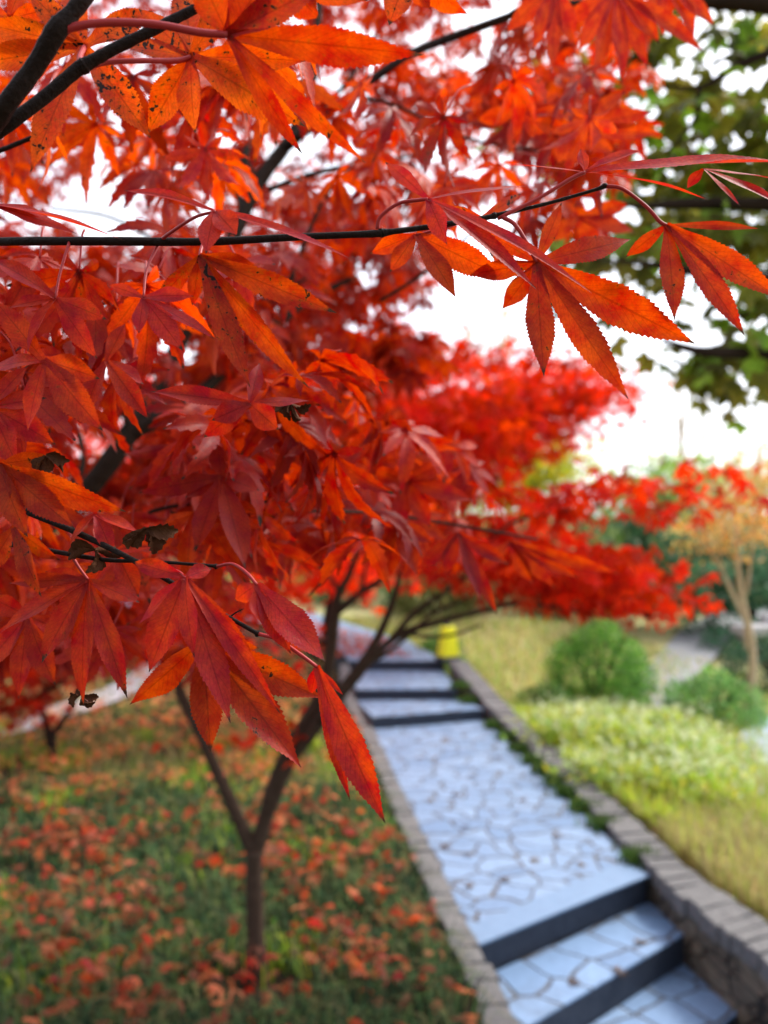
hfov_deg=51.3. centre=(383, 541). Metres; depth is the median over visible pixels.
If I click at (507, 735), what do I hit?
grass tuft
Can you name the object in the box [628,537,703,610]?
shrub
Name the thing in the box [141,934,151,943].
fallen leaf
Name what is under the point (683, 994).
step
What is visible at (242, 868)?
fallen leaf
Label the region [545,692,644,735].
flowering plant
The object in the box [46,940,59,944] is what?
fallen leaf
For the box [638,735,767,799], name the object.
flowering plant
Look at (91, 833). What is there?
fallen leaf
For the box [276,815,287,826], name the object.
fallen leaf
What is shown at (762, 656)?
hedge
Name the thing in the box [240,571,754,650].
ground
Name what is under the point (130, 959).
fallen leaf
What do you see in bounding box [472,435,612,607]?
yellow tree
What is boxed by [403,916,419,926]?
fallen leaf
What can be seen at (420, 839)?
stone kerb
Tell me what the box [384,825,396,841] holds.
fallen leaf
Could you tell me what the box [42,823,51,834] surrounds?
fallen leaf
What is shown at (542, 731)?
flowering plant
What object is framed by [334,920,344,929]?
fallen leaf
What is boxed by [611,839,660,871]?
grass tuft
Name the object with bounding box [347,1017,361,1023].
fallen leaf
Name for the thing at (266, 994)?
fallen leaf
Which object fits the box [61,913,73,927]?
fallen leaf
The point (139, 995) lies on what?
fallen leaf
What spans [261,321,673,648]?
maple tree
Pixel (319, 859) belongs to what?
fallen leaf
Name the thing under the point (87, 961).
fallen leaf
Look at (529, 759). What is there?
grass tuft
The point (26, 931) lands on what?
fallen leaf
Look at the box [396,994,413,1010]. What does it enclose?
fallen leaf
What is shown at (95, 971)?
fallen leaf
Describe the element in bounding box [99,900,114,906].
fallen leaf
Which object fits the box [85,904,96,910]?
fallen leaf
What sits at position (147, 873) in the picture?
fallen leaf
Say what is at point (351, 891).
fallen leaf
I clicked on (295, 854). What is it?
fallen leaf
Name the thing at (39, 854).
fallen leaf
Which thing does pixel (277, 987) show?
fallen leaf
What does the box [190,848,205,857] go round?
fallen leaf
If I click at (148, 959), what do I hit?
fallen leaf
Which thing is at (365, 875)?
fallen leaf
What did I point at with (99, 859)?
fallen leaf
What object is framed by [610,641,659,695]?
bush
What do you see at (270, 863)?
fallen leaf
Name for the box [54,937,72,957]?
fallen leaf
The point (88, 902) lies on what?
fallen leaf
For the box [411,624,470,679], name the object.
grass
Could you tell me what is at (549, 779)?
grass tuft
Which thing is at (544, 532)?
shrub
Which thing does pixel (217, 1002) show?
fallen leaf
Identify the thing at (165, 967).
fallen leaf
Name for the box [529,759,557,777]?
grass tuft
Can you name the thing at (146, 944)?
fallen leaf
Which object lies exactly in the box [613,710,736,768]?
flowering plant
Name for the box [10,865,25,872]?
fallen leaf
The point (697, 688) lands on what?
bush
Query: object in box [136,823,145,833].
fallen leaf
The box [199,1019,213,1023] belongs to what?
fallen leaf
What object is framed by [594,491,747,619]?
dark tree
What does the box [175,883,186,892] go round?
fallen leaf
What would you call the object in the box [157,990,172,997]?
fallen leaf
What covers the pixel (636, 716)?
flowering plant
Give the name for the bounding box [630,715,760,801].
flowering plant
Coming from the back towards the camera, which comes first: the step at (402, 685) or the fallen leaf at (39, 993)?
the step at (402, 685)
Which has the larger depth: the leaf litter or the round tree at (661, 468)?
the round tree at (661, 468)
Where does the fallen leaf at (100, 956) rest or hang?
on the ground cover at (202, 894)
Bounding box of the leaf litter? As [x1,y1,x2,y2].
[0,616,461,1023]
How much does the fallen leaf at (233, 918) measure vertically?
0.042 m
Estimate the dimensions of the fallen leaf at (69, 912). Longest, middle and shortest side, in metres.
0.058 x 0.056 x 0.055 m
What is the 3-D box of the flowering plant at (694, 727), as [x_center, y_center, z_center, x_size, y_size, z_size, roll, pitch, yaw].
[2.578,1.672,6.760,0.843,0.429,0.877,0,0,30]
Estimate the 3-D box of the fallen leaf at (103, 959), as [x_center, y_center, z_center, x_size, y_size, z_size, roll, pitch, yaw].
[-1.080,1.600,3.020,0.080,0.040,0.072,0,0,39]
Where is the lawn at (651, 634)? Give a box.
[228,588,767,917]
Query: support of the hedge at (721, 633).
on the lawn at (651, 634)
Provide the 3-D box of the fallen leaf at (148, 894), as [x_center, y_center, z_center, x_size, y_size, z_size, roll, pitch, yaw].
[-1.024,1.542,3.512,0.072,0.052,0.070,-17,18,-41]
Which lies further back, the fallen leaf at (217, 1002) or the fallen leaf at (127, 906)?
the fallen leaf at (127, 906)
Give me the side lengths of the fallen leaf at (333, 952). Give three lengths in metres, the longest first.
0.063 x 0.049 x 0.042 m
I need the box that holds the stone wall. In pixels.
[449,660,767,1023]
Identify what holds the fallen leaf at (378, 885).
on the ground cover at (202, 894)
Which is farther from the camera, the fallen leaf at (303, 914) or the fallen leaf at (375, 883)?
the fallen leaf at (375, 883)
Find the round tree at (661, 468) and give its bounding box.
[572,444,747,573]
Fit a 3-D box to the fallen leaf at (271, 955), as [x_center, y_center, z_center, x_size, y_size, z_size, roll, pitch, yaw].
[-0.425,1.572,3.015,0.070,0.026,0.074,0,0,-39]
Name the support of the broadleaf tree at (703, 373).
on the lawn at (651, 634)
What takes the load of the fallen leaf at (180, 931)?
on the ground cover at (202, 894)
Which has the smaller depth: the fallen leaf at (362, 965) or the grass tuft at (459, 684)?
the fallen leaf at (362, 965)
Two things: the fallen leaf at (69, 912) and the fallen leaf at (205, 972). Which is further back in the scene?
the fallen leaf at (69, 912)
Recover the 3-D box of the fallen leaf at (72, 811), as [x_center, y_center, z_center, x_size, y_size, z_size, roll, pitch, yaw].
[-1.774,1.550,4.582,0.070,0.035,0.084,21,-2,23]
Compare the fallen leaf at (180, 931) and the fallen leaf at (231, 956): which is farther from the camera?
the fallen leaf at (180, 931)
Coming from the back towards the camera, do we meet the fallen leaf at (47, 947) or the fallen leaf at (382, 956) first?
the fallen leaf at (47, 947)
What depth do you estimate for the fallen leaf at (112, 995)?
2.76 m
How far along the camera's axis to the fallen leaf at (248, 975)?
2.93 m
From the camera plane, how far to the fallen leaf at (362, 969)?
2.89 m
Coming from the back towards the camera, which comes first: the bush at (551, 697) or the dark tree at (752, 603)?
the dark tree at (752, 603)
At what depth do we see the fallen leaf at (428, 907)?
3.34 m
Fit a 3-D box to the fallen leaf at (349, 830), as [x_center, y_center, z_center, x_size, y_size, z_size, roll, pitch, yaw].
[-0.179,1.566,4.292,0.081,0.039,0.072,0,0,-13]
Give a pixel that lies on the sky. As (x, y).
(725, 442)
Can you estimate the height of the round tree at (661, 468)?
3.708 m
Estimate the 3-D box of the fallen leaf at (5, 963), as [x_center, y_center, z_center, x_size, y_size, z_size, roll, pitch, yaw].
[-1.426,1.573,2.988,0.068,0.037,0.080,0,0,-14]
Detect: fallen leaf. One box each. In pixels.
[0,828,12,840]
[0,953,12,968]
[1,849,11,855]
[3,879,18,883]
[9,815,16,823]
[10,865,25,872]
[13,904,23,910]
[14,887,31,897]
[16,999,29,1009]
[18,929,30,939]
[21,1017,40,1023]
[29,986,41,996]
[31,850,42,862]
[33,832,44,840]
[36,1008,60,1023]
[37,891,52,899]
[37,943,54,960]
[40,865,53,874]
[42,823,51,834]
[44,975,57,986]
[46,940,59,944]
[46,948,55,965]
[47,841,57,852]
[52,892,60,905]
[53,874,66,878]
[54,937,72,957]
[56,975,70,990]
[58,909,74,922]
[59,809,70,814]
[60,998,78,1008]
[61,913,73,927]
[62,907,73,918]
[66,917,78,934]
[68,808,80,814]
[79,896,95,908]
[79,957,93,976]
[80,971,96,984]
[85,830,100,840]
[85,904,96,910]
[86,846,97,859]
[86,966,109,975]
[94,957,107,969]
[95,857,105,863]
[95,1020,112,1023]
[96,952,109,964]
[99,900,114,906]
[108,892,124,905]
[109,986,123,1006]
[116,1002,130,1015]
[121,904,132,913]
[122,860,136,865]
[124,885,136,891]
[124,956,141,972]
[128,976,141,988]
[129,905,143,922]
[129,915,141,927]
[135,870,147,880]
[135,924,150,937]
[135,987,149,1005]
[135,1000,149,1018]
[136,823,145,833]
[138,953,152,970]
[140,870,151,879]
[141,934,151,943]
[142,884,158,900]
[142,933,153,953]
[145,858,158,871]
[154,931,173,943]
[157,961,173,977]
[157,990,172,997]
[172,928,185,937]
[174,999,183,1016]
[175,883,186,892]
[183,808,193,821]
[184,843,197,852]
[188,969,201,980]
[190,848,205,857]
[192,960,203,973]
[198,964,208,983]
[198,970,217,984]
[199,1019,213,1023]
[205,983,223,1001]
[209,1009,228,1023]
[210,973,222,980]
[210,1000,224,1005]
[220,954,236,965]
[223,913,241,924]
[226,921,240,936]
[227,978,233,996]
[233,974,255,983]
[234,863,244,878]
[243,953,259,970]
[245,810,253,819]
[245,940,265,955]
[261,992,272,1007]
[262,953,280,962]
[265,844,278,856]
[266,859,279,870]
[267,986,287,993]
[273,1009,287,1016]
[274,840,287,854]
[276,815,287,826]
[277,843,287,859]
[281,977,293,996]
[285,876,298,889]
[288,947,301,960]
[293,851,300,859]
[295,981,313,994]
[297,911,307,920]
[300,888,310,904]
[303,982,309,999]
[306,919,323,924]
[307,859,320,872]
[311,855,323,866]
[311,914,324,928]
[313,908,327,919]
[329,948,339,961]
[332,851,343,863]
[334,865,346,872]
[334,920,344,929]
[340,822,354,829]
[341,817,350,825]
[341,926,357,938]
[342,953,358,976]
[343,828,357,838]
[345,886,358,897]
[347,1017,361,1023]
[350,971,368,978]
[353,960,367,977]
[356,961,366,977]
[359,872,369,882]
[367,881,382,888]
[370,829,383,843]
[370,959,381,978]
[375,884,385,896]
[375,952,389,963]
[375,962,387,986]
[377,870,385,882]
[377,889,393,896]
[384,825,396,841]
[390,904,403,917]
[392,970,407,982]
[394,861,402,870]
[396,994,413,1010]
[398,860,409,869]
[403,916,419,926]
[409,935,424,941]
[417,964,436,974]
[421,904,435,914]
[422,922,433,930]
[428,929,447,946]
[441,976,454,992]
[449,1014,473,1023]
[455,988,477,994]
[459,1014,480,1023]
[468,1016,475,1023]
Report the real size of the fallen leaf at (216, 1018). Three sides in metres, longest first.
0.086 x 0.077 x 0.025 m
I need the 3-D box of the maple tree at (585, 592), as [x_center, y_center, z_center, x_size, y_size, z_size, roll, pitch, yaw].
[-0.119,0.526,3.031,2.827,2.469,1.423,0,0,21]
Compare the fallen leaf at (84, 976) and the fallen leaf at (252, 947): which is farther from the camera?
the fallen leaf at (252, 947)
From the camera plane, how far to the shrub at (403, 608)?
14.30 m
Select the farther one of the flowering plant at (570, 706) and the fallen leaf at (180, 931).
the flowering plant at (570, 706)
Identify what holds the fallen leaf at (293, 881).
on the ground cover at (202, 894)
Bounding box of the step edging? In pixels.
[469,863,649,945]
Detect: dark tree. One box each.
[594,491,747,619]
[640,531,767,641]
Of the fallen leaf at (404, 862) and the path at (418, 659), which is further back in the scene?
the path at (418, 659)
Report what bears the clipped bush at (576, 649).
on the lawn at (651, 634)
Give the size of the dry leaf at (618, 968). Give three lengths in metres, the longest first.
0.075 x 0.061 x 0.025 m
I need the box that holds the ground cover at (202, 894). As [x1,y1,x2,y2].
[0,644,524,1023]
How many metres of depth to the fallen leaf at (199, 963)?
2.98 m
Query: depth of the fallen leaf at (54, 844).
4.04 m
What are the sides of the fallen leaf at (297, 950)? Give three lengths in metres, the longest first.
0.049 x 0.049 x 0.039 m
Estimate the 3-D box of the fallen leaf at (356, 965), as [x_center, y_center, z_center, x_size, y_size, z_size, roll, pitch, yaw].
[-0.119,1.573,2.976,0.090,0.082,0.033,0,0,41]
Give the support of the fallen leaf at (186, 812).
on the ground cover at (202, 894)
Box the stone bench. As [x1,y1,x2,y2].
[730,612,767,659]
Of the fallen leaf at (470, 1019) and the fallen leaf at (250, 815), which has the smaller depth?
the fallen leaf at (470, 1019)
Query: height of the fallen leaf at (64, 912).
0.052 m
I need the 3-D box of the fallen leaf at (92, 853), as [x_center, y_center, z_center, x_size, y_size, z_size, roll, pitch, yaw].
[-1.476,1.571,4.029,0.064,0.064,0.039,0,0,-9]
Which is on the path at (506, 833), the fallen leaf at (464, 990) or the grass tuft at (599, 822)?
the grass tuft at (599, 822)
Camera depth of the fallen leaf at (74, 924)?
3.29 m
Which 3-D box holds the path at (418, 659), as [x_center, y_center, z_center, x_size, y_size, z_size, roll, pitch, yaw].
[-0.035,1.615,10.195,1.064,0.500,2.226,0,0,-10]
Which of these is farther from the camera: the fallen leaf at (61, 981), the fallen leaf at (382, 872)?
the fallen leaf at (382, 872)
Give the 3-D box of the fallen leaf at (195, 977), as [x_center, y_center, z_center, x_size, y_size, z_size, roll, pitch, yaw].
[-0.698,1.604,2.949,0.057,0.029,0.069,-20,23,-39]
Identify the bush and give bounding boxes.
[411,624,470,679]
[516,680,567,706]
[534,690,576,710]
[539,613,654,711]
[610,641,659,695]
[660,663,767,731]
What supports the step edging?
on the path at (506, 833)
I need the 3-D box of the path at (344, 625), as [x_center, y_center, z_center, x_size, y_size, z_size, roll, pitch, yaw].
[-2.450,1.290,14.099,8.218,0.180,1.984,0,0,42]
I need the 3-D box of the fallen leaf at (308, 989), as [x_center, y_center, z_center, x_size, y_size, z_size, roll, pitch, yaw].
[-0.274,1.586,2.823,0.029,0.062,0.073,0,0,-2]
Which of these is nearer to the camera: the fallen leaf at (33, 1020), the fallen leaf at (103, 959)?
the fallen leaf at (33, 1020)
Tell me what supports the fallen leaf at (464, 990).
on the ground cover at (202, 894)
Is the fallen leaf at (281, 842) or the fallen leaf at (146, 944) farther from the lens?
the fallen leaf at (281, 842)
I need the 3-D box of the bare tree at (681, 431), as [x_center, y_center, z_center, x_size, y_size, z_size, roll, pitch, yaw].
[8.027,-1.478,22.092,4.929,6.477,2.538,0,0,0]
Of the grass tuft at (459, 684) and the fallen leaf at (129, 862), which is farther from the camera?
the grass tuft at (459, 684)
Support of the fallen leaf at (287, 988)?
on the ground cover at (202, 894)
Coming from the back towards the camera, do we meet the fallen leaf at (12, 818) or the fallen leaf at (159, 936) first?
the fallen leaf at (12, 818)
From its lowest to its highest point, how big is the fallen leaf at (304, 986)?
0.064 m
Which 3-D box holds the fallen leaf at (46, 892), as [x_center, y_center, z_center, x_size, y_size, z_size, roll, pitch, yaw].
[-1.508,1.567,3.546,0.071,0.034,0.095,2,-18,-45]
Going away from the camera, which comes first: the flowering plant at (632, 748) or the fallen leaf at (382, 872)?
the fallen leaf at (382, 872)
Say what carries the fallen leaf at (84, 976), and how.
on the ground cover at (202, 894)
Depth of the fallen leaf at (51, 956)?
3.02 m
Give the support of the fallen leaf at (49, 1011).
on the ground cover at (202, 894)
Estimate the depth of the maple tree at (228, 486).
0.47 m
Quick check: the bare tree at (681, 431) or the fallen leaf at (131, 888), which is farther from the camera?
the bare tree at (681, 431)
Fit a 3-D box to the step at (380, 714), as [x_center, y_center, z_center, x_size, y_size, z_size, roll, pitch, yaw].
[0.295,1.790,7.805,1.123,0.400,0.790,0,0,-19]
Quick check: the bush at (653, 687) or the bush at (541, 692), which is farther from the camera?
the bush at (653, 687)
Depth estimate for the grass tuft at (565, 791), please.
5.31 m
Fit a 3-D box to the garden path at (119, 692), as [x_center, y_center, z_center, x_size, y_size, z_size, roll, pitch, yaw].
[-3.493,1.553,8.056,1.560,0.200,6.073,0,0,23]
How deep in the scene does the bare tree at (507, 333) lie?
19.98 m
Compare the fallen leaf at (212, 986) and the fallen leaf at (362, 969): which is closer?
the fallen leaf at (212, 986)
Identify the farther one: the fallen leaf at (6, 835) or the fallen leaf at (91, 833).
the fallen leaf at (91, 833)
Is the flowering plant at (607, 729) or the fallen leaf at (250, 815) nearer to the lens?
the fallen leaf at (250, 815)
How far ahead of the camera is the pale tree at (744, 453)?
18.72 m
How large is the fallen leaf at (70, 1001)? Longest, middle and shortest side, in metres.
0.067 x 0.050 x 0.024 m
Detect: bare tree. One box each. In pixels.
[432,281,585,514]
[582,384,766,541]
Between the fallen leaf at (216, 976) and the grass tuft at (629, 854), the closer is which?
the fallen leaf at (216, 976)
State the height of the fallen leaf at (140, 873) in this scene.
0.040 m
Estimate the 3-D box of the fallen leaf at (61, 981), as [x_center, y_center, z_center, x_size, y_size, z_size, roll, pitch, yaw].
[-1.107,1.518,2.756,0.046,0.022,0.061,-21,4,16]
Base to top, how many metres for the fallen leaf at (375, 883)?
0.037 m
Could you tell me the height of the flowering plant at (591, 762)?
0.424 m
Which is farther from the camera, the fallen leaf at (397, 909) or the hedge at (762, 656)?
the hedge at (762, 656)
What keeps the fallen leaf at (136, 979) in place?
on the ground cover at (202, 894)
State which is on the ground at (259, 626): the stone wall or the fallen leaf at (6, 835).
the stone wall
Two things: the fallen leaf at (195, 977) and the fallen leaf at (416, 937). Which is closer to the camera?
the fallen leaf at (195, 977)
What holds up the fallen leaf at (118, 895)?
on the ground cover at (202, 894)
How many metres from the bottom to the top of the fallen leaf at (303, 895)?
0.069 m
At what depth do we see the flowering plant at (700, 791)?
5.13 m
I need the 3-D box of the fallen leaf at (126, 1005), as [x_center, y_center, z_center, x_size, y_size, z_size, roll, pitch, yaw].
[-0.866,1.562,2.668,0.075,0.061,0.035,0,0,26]
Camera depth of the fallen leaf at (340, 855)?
3.91 m
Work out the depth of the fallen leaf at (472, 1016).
2.65 m
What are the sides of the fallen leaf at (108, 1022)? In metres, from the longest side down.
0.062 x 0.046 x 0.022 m
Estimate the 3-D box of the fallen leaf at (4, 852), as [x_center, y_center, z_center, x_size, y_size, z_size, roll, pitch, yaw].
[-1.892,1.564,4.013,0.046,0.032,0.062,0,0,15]
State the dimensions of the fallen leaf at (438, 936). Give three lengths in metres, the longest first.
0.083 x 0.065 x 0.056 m
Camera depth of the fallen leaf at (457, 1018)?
2.60 m
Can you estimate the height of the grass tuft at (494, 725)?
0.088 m
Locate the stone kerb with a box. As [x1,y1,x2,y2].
[339,664,517,1023]
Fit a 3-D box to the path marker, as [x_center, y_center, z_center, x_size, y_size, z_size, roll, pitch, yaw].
[0.736,1.150,9.174,0.250,0.440,0.200,0,0,-26]
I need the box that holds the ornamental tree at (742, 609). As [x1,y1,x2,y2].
[656,448,767,724]
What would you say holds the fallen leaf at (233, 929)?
on the ground cover at (202, 894)
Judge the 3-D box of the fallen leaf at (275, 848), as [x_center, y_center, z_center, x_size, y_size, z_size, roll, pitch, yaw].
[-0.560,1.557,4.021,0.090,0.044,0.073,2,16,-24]
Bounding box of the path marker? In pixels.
[435,622,460,662]
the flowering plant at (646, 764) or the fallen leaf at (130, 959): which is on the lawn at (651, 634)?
the flowering plant at (646, 764)
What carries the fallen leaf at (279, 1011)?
on the ground cover at (202, 894)
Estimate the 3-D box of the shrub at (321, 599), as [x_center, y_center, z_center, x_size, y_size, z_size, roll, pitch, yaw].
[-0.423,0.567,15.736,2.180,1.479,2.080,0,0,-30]
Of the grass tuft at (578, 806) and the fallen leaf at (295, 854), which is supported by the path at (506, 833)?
the grass tuft at (578, 806)
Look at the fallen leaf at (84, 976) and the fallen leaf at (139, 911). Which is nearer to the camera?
the fallen leaf at (84, 976)
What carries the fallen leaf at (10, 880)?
on the ground cover at (202, 894)
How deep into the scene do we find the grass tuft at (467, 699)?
7.87 m
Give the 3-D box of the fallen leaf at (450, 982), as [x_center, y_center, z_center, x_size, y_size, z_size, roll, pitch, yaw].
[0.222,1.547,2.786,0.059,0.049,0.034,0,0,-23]
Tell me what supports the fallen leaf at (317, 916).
on the ground cover at (202, 894)
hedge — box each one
[697,615,767,656]
[711,626,767,693]
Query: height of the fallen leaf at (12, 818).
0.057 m
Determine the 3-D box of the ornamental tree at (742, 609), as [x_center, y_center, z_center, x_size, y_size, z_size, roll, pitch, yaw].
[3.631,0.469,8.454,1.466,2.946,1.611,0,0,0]
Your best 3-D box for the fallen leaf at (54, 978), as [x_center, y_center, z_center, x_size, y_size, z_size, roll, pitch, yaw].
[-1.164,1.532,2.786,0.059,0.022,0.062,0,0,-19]
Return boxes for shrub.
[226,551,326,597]
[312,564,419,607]
[379,573,485,620]
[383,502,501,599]
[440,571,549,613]
[481,513,578,595]
[520,541,637,620]
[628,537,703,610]
[657,516,767,607]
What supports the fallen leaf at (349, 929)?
on the ground cover at (202, 894)
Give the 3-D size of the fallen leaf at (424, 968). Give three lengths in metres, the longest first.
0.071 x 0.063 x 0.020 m
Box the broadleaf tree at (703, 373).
[454,0,767,435]
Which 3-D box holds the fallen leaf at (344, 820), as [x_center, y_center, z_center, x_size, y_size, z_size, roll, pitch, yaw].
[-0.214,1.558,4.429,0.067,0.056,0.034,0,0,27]
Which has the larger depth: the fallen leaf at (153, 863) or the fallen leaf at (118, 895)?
the fallen leaf at (153, 863)
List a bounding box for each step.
[350,670,456,699]
[357,700,483,728]
[495,902,683,1023]
[593,964,736,1023]
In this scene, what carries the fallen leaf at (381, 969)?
on the ground cover at (202, 894)
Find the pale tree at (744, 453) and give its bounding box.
[671,435,767,563]
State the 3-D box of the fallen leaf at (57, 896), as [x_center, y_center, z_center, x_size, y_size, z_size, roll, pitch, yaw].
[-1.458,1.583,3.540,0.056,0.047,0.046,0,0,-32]
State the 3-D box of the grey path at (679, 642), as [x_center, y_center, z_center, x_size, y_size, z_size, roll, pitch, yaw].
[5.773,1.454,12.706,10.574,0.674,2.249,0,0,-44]
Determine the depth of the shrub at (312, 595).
16.09 m
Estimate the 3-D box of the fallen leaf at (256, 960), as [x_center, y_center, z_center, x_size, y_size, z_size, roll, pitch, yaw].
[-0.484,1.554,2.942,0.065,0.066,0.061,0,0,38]
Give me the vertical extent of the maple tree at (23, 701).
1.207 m
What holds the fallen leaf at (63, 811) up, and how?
on the ground cover at (202, 894)
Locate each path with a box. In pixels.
[0,661,158,735]
[125,602,388,639]
[334,639,442,675]
[375,720,646,970]
[606,606,767,710]
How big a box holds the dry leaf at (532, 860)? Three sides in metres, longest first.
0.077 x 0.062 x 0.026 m
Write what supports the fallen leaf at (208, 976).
on the ground cover at (202, 894)
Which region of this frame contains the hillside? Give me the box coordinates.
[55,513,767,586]
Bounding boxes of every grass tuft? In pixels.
[449,679,471,689]
[454,694,479,704]
[481,718,503,729]
[492,727,517,741]
[506,739,534,753]
[513,749,545,764]
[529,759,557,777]
[539,771,574,788]
[545,780,586,799]
[568,795,603,816]
[574,810,623,833]
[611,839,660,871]
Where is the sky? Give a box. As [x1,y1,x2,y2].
[0,0,767,517]
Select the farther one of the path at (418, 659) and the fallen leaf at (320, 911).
the path at (418, 659)
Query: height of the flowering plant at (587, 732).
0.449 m
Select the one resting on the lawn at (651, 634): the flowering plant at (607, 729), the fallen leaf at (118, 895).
the flowering plant at (607, 729)
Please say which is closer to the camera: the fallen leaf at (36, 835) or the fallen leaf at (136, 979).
the fallen leaf at (136, 979)
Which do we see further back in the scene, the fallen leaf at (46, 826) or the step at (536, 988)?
the fallen leaf at (46, 826)
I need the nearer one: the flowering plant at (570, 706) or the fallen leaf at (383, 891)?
the fallen leaf at (383, 891)
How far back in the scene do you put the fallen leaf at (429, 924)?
3.15 m
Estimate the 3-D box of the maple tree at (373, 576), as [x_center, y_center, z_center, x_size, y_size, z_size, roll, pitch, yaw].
[-1.557,-0.038,7.156,4.392,3.425,3.835,0,0,24]
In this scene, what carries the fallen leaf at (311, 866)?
on the ground cover at (202, 894)
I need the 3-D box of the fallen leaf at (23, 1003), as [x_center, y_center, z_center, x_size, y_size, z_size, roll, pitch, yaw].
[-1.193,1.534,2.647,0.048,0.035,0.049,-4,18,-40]
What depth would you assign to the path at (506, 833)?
4.65 m
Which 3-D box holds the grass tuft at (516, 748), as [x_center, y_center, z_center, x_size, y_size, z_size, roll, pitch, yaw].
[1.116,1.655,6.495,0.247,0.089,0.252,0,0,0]
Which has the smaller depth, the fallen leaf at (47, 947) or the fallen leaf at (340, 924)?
the fallen leaf at (47, 947)
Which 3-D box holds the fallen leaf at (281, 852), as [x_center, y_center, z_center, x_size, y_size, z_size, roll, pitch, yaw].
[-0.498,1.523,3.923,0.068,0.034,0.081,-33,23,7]
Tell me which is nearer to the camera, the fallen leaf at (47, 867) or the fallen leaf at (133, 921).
the fallen leaf at (133, 921)
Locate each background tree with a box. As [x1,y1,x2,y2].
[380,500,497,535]
[522,500,638,543]
[726,509,767,537]
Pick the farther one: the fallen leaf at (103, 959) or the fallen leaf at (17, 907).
the fallen leaf at (17, 907)
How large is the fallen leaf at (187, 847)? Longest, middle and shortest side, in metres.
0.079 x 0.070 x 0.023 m
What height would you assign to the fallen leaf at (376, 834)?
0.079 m
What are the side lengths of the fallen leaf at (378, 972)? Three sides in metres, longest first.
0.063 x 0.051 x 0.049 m
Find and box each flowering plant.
[501,697,605,764]
[511,708,653,748]
[527,695,608,725]
[532,736,656,800]
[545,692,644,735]
[549,701,674,756]
[573,741,712,807]
[588,696,712,740]
[590,714,682,760]
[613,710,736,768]
[627,699,725,738]
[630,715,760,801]
[632,746,761,826]
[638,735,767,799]
[652,711,736,756]
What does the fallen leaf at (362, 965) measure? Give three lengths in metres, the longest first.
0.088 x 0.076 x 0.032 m
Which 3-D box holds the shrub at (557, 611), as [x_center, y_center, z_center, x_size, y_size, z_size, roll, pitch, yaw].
[3.647,0.704,14.589,2.048,1.465,1.974,0,0,-42]
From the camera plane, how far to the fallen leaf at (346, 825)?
4.33 m
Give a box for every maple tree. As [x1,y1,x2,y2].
[0,0,767,822]
[0,635,140,765]
[3,346,445,643]
[85,320,767,988]
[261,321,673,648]
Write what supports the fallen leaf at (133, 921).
on the ground cover at (202, 894)
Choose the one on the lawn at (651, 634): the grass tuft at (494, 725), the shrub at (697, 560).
the shrub at (697, 560)
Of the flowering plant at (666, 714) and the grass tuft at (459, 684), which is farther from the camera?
the grass tuft at (459, 684)
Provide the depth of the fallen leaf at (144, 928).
3.21 m
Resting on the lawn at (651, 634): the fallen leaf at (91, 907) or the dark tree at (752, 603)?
the dark tree at (752, 603)
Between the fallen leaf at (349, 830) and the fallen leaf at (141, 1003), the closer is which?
the fallen leaf at (141, 1003)
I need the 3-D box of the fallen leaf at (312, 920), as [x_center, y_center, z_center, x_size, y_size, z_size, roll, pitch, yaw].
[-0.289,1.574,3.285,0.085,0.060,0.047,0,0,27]
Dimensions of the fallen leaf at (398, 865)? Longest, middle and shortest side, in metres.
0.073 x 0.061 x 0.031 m

